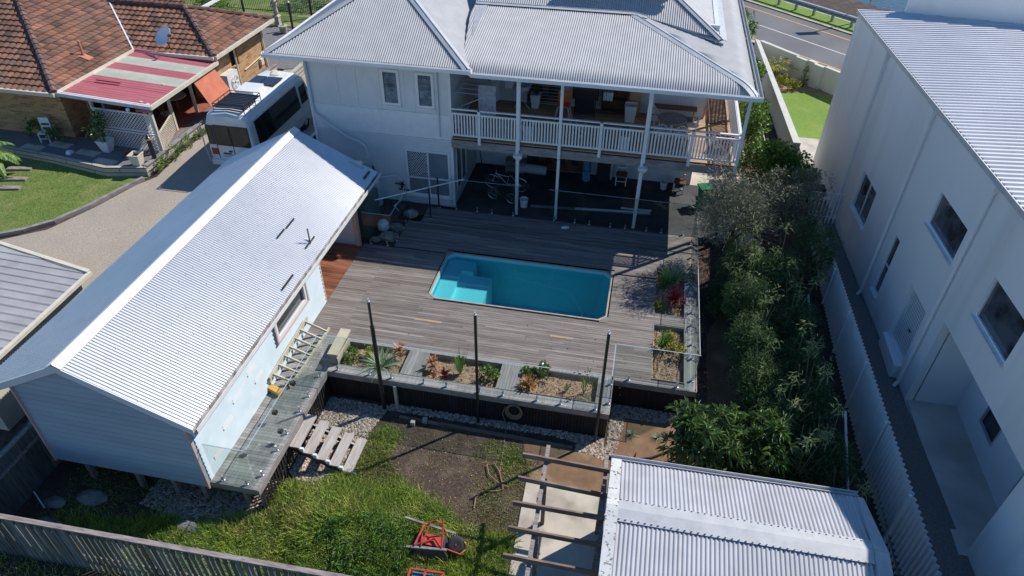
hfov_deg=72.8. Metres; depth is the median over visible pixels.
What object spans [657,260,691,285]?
yucca
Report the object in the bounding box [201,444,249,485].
glass fence
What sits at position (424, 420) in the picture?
concrete block
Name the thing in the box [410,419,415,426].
concrete block
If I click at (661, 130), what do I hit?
wire chair
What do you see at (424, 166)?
sliding door
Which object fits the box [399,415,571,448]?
timber edging
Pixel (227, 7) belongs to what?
garden palm
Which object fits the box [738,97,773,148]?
climber bush
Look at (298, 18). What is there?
park grass
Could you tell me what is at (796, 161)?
climber bush
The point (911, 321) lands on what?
roller door
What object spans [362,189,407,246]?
glass fence
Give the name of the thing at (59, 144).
stepping slab
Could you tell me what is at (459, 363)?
lily
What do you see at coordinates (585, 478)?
ground
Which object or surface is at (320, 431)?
timber steps
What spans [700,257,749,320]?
bamboo
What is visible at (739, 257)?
bamboo
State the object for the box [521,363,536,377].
shrub
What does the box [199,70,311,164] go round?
minibus
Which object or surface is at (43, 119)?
garden chair
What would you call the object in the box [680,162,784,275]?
olive shrub
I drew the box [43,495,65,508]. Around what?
garden rock
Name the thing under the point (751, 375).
bamboo
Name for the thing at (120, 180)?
front lawn
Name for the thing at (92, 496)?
garden rock
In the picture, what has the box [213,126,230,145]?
rear window
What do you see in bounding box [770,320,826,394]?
bamboo
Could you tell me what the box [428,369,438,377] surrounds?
cordyline
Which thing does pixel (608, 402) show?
glass fence
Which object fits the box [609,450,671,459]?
bed edging
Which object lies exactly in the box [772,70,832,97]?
neighbour garden bed
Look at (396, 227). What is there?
garden rock
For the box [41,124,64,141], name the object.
wall shrub
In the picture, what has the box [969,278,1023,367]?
window
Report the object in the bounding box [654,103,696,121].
long bench
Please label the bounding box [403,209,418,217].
garden rock
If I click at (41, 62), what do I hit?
brick house
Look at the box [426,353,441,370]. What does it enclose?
cordyline
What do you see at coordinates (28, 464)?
paling fence
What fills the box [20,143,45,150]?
stepping slab
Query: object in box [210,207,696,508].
timber deck
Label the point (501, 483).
short hose
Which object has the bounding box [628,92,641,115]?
tall cupboard
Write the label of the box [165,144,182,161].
verge shrub
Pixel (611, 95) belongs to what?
carton
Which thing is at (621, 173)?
patio chair
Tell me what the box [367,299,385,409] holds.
shade pole
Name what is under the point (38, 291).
neighbour shed
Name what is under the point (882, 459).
corrugated fence
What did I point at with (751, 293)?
bamboo
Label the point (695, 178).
side yard paving
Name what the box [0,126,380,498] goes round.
long shed
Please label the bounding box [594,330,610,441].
shade pole
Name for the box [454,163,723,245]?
patio
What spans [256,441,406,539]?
dry grass
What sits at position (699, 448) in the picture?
shrub
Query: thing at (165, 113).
dining chair
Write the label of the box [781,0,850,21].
footpath
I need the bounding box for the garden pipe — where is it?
[844,411,848,489]
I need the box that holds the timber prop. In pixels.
[393,385,398,407]
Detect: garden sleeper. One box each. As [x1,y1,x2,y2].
[0,177,27,180]
[0,185,21,189]
[6,166,32,170]
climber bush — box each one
[737,136,795,189]
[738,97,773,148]
[741,56,767,105]
[766,141,817,191]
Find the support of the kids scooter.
on the patio at (671, 218)
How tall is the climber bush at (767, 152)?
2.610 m
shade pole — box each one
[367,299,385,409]
[473,312,479,422]
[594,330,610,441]
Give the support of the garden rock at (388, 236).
on the pool equipment bed at (387, 207)
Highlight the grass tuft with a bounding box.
[343,420,411,474]
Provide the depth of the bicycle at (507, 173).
27.23 m
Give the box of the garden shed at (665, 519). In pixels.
[598,454,892,575]
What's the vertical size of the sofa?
0.500 m
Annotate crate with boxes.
[407,567,443,575]
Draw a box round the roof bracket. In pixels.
[277,218,314,248]
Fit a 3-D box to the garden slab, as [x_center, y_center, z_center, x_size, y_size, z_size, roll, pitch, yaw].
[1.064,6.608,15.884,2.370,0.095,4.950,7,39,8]
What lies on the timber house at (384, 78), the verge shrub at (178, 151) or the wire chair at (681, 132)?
the wire chair at (681, 132)
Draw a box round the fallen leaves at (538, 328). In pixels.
[364,242,682,387]
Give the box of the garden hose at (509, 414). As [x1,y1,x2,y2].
[500,405,522,485]
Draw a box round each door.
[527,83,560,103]
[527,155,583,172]
[893,290,925,357]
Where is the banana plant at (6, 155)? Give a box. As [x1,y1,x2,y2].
[0,141,22,178]
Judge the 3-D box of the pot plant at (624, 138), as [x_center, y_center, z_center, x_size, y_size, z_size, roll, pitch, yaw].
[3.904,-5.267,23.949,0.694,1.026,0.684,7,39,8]
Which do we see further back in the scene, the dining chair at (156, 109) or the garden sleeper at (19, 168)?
the dining chair at (156, 109)
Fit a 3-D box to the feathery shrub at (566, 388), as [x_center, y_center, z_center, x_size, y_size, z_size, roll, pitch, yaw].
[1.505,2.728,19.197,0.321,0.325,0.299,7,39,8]
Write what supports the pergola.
on the garden slab
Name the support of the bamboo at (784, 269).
on the ground at (402, 456)
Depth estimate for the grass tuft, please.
18.81 m
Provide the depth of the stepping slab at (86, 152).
29.20 m
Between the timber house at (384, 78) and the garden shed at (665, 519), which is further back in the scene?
the timber house at (384, 78)
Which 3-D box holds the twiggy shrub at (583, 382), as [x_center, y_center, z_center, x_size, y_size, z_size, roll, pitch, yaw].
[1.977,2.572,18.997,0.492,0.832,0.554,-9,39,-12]
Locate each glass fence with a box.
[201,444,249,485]
[245,336,321,476]
[320,334,611,410]
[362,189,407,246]
[448,178,520,215]
[547,189,695,235]
[606,345,615,404]
[618,344,700,387]
[689,210,700,386]
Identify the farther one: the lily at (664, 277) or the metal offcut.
the lily at (664, 277)
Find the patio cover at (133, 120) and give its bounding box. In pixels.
[56,48,231,150]
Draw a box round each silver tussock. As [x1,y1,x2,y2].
[626,429,636,437]
[653,431,661,442]
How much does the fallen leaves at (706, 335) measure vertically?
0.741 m
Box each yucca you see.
[357,346,402,382]
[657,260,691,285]
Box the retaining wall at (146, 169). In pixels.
[0,64,276,176]
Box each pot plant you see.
[81,109,113,152]
[278,22,286,33]
[522,114,536,140]
[530,84,542,108]
[619,122,634,149]
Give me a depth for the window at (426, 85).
24.00 m
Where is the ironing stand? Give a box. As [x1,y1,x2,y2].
[514,82,531,108]
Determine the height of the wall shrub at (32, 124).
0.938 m
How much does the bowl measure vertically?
0.280 m
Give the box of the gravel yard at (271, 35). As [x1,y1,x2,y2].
[262,26,301,68]
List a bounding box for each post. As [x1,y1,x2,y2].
[428,187,432,219]
[436,177,440,208]
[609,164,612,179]
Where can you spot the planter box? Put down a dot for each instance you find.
(135, 158)
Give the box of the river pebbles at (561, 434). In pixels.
[389,403,604,448]
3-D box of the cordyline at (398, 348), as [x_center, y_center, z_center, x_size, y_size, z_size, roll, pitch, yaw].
[-3.256,1.828,19.998,0.469,0.689,0.465,-21,43,-25]
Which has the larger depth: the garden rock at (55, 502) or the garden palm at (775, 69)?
the garden palm at (775, 69)
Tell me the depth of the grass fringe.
18.55 m
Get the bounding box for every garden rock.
[37,516,60,523]
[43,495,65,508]
[75,489,107,505]
[177,519,197,532]
[371,236,380,242]
[379,231,398,241]
[390,223,404,231]
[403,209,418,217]
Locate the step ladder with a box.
[268,316,329,396]
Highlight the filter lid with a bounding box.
[377,219,388,230]
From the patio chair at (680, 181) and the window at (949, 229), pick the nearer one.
the window at (949, 229)
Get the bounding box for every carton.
[603,89,606,100]
[606,90,610,100]
[610,90,613,100]
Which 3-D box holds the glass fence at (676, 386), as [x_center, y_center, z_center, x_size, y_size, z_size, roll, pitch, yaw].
[3.912,2.151,18.934,2.216,1.288,0.100,7,39,8]
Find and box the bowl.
[66,150,74,154]
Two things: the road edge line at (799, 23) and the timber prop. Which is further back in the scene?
the road edge line at (799, 23)
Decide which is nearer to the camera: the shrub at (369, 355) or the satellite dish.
the shrub at (369, 355)
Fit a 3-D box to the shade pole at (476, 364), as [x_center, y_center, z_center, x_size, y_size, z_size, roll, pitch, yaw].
[-0.923,2.203,18.210,0.080,4.100,0.080,7,39,8]
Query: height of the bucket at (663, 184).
0.324 m
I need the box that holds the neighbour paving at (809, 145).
[799,137,824,196]
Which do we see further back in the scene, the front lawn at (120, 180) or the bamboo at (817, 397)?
the front lawn at (120, 180)
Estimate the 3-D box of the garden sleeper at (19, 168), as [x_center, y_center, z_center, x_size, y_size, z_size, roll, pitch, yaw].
[-20.431,-4.941,28.857,1.000,0.120,0.240,0,38,-1]
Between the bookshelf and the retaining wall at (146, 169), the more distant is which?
the retaining wall at (146, 169)
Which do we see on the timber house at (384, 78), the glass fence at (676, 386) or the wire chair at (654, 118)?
the wire chair at (654, 118)
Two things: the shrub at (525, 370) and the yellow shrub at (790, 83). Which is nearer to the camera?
the shrub at (525, 370)
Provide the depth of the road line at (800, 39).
41.93 m
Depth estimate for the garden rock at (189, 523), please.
16.71 m
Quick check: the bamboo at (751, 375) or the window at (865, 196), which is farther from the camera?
the window at (865, 196)
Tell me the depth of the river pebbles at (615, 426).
19.51 m
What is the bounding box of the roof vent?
[76,40,93,60]
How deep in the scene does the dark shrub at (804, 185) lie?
23.51 m
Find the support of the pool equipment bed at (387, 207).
on the ground at (402, 456)
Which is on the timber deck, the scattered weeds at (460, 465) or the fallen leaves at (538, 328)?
the fallen leaves at (538, 328)
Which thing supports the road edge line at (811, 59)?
on the road
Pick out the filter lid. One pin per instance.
(383, 224)
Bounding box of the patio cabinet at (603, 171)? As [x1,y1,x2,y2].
[596,163,609,181]
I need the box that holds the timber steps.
[289,414,366,474]
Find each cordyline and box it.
[392,341,407,359]
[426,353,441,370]
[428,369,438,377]
[439,367,452,379]
[516,374,537,392]
[662,283,685,311]
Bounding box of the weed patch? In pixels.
[294,510,419,575]
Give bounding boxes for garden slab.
[509,482,606,575]
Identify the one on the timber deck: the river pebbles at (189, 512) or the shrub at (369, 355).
the shrub at (369, 355)
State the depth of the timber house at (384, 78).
24.07 m
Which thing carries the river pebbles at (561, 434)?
on the ground at (402, 456)
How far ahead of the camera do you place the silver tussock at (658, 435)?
19.03 m
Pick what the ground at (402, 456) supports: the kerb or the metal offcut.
the kerb
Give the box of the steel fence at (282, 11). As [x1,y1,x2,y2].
[185,0,328,15]
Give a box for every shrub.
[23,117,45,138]
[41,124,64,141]
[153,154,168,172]
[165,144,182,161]
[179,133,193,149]
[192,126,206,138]
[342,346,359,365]
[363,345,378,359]
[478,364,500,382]
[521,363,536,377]
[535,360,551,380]
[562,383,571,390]
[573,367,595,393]
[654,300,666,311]
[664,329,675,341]
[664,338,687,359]
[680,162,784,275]
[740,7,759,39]
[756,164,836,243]
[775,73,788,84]
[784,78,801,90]
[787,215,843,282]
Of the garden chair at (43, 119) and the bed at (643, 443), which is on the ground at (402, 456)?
the bed at (643, 443)
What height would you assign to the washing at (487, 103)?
1.230 m
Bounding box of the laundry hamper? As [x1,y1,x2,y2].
[625,101,637,122]
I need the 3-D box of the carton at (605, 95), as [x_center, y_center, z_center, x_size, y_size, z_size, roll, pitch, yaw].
[3.501,-7.263,26.128,0.110,0.320,0.300,7,39,8]
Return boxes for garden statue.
[270,0,281,26]
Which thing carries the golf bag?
on the patio at (671, 218)
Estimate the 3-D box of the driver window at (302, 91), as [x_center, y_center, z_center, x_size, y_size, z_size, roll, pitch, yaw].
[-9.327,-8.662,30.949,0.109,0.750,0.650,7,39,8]
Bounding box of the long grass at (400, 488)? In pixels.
[42,469,523,575]
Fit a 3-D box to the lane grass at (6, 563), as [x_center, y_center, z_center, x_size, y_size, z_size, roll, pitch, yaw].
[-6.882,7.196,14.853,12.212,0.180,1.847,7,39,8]
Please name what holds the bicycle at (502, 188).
on the patio at (671, 218)
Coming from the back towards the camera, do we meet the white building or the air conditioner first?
the air conditioner
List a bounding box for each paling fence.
[0,420,61,519]
[0,513,350,575]
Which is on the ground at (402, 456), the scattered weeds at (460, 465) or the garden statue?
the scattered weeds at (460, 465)
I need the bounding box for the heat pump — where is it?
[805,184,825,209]
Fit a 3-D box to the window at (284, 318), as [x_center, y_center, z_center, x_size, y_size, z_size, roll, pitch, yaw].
[-6.241,0.550,19.485,0.130,1.030,2.000,7,39,8]
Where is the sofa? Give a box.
[505,157,546,174]
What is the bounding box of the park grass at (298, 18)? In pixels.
[185,0,332,26]
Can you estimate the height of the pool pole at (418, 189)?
0.044 m
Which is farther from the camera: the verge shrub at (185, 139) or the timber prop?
the verge shrub at (185, 139)
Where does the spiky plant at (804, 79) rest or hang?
on the neighbour garden bed at (805, 88)
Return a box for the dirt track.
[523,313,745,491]
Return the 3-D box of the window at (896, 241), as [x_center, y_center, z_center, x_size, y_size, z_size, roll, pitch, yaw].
[11.711,-0.683,21.789,0.199,2.185,0.597,7,39,8]
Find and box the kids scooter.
[478,150,494,171]
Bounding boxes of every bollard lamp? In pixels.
[145,134,156,159]
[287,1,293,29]
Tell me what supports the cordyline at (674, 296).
on the timber deck
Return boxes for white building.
[812,0,1023,575]
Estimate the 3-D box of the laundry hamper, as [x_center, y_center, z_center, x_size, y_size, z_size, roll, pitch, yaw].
[4.414,-6.537,25.884,0.467,0.640,0.467,7,39,8]
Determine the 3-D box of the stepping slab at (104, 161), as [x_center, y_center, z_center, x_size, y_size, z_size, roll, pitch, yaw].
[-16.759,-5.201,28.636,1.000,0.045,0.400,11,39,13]
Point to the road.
(816, 52)
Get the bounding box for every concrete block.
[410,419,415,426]
[422,417,427,423]
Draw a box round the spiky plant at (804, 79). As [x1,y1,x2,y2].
[795,65,808,86]
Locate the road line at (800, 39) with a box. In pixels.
[748,21,844,54]
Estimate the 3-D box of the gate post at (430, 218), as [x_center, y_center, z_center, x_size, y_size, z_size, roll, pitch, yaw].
[-3.011,-3.097,25.462,0.120,1.320,0.120,7,39,8]
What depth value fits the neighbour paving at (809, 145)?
31.49 m
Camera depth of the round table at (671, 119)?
24.53 m
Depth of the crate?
15.54 m
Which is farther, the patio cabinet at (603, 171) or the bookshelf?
the patio cabinet at (603, 171)
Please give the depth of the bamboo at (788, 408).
17.53 m
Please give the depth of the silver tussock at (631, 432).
19.07 m
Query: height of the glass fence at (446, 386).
1.288 m
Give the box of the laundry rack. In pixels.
[454,79,501,107]
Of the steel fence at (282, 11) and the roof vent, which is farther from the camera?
the steel fence at (282, 11)
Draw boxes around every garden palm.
[192,0,238,10]
[767,56,797,74]
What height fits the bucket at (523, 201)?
0.344 m
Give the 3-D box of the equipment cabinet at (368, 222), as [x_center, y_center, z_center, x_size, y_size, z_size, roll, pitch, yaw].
[-5.334,-2.739,25.033,0.700,1.360,1.300,7,39,8]
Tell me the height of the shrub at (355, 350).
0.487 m
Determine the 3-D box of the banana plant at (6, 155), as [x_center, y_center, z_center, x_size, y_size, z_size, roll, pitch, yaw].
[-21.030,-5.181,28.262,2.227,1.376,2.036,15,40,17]
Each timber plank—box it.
[531,204,650,214]
[575,207,649,213]
[621,207,650,211]
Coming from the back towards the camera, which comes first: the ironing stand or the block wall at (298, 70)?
the block wall at (298, 70)
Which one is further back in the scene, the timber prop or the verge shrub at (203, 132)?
the verge shrub at (203, 132)
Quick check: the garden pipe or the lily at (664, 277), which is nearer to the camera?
the garden pipe
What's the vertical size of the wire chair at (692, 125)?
0.896 m
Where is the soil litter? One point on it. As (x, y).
(451, 473)
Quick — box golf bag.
[582,161,590,181]
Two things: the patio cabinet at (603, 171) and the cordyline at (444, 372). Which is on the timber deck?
the cordyline at (444, 372)
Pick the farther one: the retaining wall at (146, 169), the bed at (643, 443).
the retaining wall at (146, 169)
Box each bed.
[361,199,441,245]
[611,419,678,457]
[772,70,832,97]
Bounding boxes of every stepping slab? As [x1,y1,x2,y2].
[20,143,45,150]
[48,141,73,148]
[75,149,101,156]
[92,157,118,165]
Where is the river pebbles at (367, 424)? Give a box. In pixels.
[280,394,390,482]
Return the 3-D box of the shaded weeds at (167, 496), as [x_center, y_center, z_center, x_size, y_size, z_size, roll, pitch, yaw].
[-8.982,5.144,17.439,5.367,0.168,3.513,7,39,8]
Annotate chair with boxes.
[37,117,55,142]
[152,103,164,116]
[158,104,176,124]
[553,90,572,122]
[615,165,627,186]
[651,105,659,130]
[654,124,667,145]
[672,126,687,146]
[672,171,687,193]
[686,114,700,134]
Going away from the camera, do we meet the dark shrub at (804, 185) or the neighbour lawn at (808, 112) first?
the dark shrub at (804, 185)
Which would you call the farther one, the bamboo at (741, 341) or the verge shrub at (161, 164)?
the verge shrub at (161, 164)
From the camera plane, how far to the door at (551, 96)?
26.93 m
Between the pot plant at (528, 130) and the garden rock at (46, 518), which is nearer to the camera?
the garden rock at (46, 518)
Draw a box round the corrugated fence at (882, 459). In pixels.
[810,220,941,575]
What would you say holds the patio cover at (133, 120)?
on the gravel strip
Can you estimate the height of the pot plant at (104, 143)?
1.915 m
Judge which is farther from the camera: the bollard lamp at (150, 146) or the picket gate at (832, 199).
the bollard lamp at (150, 146)
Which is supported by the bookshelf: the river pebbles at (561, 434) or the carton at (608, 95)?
the carton at (608, 95)
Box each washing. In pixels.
[478,85,495,115]
[492,80,499,100]
[505,81,513,88]
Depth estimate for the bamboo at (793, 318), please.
20.16 m
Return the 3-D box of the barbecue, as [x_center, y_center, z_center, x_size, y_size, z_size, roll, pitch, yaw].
[2.763,-7.060,26.149,0.950,1.100,0.600,7,39,8]
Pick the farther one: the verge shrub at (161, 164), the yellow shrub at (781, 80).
the yellow shrub at (781, 80)
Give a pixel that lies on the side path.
(937, 521)
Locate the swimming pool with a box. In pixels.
[425,251,614,328]
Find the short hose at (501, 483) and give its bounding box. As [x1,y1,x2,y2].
[473,462,507,507]
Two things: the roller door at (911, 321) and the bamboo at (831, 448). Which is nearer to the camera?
the bamboo at (831, 448)
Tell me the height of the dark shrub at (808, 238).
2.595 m
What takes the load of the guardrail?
on the verge
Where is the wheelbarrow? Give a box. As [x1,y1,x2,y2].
[404,516,465,561]
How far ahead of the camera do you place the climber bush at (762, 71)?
32.77 m
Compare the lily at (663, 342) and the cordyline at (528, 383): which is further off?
the lily at (663, 342)
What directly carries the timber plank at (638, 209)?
on the timber plank at (611, 210)
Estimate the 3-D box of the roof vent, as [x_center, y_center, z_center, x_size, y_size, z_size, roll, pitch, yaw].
[-18.802,-10.424,30.465,0.516,0.800,0.350,7,39,8]
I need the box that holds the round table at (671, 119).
[658,112,687,137]
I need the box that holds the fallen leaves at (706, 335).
[697,258,732,401]
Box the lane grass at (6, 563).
[0,552,116,575]
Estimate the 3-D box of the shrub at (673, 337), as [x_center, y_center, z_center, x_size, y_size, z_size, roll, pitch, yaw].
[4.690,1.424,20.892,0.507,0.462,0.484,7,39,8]
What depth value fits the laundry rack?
24.54 m
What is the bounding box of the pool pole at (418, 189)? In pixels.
[375,179,463,200]
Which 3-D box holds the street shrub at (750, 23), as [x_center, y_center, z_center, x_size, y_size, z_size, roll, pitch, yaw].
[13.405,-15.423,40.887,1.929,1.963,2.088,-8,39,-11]
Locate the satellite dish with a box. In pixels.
[155,26,171,48]
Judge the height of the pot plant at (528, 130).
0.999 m
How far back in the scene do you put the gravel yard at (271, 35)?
40.74 m
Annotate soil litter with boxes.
[370,427,525,523]
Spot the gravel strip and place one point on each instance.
(18, 139)
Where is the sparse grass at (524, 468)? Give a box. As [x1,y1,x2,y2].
[460,444,542,575]
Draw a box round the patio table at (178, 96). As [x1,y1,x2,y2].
[169,92,185,110]
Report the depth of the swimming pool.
23.95 m
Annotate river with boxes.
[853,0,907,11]
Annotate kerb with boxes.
[747,0,851,33]
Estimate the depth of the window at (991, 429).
17.78 m
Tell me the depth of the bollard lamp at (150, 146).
28.40 m
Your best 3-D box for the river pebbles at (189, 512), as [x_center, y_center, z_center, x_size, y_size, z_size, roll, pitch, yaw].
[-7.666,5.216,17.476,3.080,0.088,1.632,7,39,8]
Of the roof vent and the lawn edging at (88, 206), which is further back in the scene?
the roof vent
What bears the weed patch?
on the ground at (402, 456)
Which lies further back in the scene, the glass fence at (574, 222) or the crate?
the glass fence at (574, 222)
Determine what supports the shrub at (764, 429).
on the ground at (402, 456)
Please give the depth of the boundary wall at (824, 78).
36.15 m
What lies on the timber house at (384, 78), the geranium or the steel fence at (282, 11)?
the geranium
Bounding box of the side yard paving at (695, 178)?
[690,172,752,244]
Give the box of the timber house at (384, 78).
[260,0,763,237]
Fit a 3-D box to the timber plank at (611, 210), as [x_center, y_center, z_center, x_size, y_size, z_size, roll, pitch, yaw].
[3.813,-2.941,26.373,2.813,0.022,0.100,4,38,4]
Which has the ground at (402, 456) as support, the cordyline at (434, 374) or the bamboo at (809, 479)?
the bamboo at (809, 479)
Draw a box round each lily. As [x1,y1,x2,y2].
[451,351,466,373]
[655,329,676,349]
[656,267,675,287]
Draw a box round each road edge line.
[744,5,849,40]
[745,35,840,70]
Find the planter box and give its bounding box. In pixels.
[126,151,143,165]
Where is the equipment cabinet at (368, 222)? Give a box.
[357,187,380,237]
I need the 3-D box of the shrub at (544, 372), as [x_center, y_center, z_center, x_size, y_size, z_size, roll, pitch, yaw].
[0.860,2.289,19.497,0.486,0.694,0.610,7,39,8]
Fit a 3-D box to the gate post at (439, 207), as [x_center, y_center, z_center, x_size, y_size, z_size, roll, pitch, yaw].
[-2.769,-3.564,26.059,0.120,1.320,0.120,7,39,8]
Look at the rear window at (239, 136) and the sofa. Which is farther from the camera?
the sofa
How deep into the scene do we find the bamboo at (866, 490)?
15.90 m
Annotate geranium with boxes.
[715,131,733,151]
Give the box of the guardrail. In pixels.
[777,0,856,27]
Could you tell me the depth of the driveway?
26.35 m
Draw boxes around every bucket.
[520,196,527,207]
[660,180,667,189]
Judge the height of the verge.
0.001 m
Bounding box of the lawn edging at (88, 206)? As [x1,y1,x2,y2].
[0,176,144,237]
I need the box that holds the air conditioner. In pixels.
[219,68,240,92]
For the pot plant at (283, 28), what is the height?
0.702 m
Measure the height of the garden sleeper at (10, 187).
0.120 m
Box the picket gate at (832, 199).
[809,191,844,223]
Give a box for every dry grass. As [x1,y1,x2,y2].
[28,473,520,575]
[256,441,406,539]
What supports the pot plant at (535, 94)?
on the timber house at (384, 78)
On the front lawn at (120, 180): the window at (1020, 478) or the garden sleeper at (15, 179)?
the garden sleeper at (15, 179)
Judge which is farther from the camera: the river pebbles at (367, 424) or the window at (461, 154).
the window at (461, 154)
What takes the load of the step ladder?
on the timber deck
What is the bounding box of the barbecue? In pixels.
[572,87,599,117]
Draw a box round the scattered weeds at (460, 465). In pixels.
[368,423,526,518]
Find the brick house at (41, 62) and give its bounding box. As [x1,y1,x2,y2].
[0,0,274,136]
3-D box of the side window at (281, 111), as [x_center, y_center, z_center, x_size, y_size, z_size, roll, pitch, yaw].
[-9.791,-7.267,29.095,0.135,1.000,3.780,7,39,8]
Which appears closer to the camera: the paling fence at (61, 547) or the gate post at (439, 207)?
the paling fence at (61, 547)
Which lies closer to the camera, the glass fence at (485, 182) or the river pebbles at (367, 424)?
the river pebbles at (367, 424)
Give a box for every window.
[86,81,106,120]
[206,126,213,142]
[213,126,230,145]
[229,127,249,147]
[254,86,300,143]
[273,283,309,344]
[298,83,307,103]
[379,69,401,107]
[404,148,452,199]
[414,72,435,110]
[456,148,466,189]
[848,173,875,230]
[869,235,899,298]
[923,193,967,265]
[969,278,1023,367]
[979,405,1001,447]
[1008,473,1023,494]
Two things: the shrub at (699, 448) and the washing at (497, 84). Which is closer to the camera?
the shrub at (699, 448)
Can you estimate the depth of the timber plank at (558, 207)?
26.48 m
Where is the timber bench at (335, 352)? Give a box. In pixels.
[327,328,350,363]
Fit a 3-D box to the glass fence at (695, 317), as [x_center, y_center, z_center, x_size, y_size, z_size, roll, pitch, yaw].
[5.704,0.009,21.687,0.100,1.288,7.476,7,39,8]
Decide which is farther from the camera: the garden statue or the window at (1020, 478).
the garden statue
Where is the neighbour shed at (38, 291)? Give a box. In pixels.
[0,241,91,430]
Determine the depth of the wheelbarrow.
15.92 m
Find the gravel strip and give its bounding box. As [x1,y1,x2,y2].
[0,63,272,165]
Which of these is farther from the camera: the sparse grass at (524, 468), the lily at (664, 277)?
the lily at (664, 277)
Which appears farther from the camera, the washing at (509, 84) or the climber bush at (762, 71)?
the climber bush at (762, 71)
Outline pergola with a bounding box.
[503,445,609,575]
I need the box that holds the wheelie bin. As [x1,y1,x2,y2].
[696,183,713,208]
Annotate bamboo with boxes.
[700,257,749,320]
[714,215,771,290]
[720,238,781,328]
[721,283,784,373]
[726,319,792,412]
[744,370,812,456]
[751,217,807,312]
[757,271,825,351]
[762,421,828,485]
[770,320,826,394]
[771,344,841,438]
[793,397,864,489]
[823,471,877,503]
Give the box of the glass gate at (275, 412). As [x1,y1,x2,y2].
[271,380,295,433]
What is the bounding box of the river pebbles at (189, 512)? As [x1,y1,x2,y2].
[139,478,276,523]
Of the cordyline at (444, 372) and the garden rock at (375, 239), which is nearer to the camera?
the cordyline at (444, 372)
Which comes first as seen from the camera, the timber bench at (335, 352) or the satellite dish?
the timber bench at (335, 352)
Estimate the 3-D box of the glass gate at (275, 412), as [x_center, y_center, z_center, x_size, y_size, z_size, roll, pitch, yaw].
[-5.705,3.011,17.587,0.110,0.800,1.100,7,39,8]
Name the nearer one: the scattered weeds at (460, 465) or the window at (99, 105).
the scattered weeds at (460, 465)
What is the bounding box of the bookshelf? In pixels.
[600,89,628,113]
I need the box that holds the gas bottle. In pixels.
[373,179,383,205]
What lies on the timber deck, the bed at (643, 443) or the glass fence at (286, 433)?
the glass fence at (286, 433)
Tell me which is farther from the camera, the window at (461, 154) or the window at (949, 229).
the window at (461, 154)
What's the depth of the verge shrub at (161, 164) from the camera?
28.63 m
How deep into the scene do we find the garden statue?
42.56 m
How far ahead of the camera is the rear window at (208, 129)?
27.65 m
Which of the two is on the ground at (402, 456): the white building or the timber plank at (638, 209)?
the white building
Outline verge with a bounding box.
[751,0,854,32]
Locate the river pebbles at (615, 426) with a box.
[575,404,685,459]
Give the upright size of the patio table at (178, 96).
0.740 m
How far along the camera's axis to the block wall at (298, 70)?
36.40 m
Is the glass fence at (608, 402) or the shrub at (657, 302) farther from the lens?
the shrub at (657, 302)
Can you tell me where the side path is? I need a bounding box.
[817,202,974,575]
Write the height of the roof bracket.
0.520 m
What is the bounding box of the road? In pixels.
[738,0,851,70]
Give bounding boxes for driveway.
[0,69,314,289]
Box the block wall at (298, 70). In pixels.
[290,61,304,76]
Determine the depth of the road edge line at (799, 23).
44.10 m
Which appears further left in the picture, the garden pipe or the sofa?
the sofa
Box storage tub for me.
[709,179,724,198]
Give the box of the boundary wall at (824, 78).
[753,39,840,154]
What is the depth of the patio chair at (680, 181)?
27.41 m
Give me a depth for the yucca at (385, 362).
19.90 m
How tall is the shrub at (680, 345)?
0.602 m
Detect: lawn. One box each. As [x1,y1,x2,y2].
[0,156,147,231]
[781,92,831,138]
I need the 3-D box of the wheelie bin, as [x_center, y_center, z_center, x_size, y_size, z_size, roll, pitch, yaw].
[7.320,-3.496,26.499,0.614,0.880,0.614,5,38,5]
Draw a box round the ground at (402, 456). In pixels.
[0,0,906,575]
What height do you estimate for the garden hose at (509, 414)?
0.866 m
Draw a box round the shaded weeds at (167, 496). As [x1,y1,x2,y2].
[31,463,255,534]
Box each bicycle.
[484,165,528,192]
[487,182,514,203]
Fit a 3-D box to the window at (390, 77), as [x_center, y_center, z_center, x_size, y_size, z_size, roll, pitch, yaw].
[-4.225,-6.948,24.166,0.730,1.330,0.135,7,39,8]
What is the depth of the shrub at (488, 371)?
19.32 m
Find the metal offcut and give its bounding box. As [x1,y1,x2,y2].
[282,274,293,289]

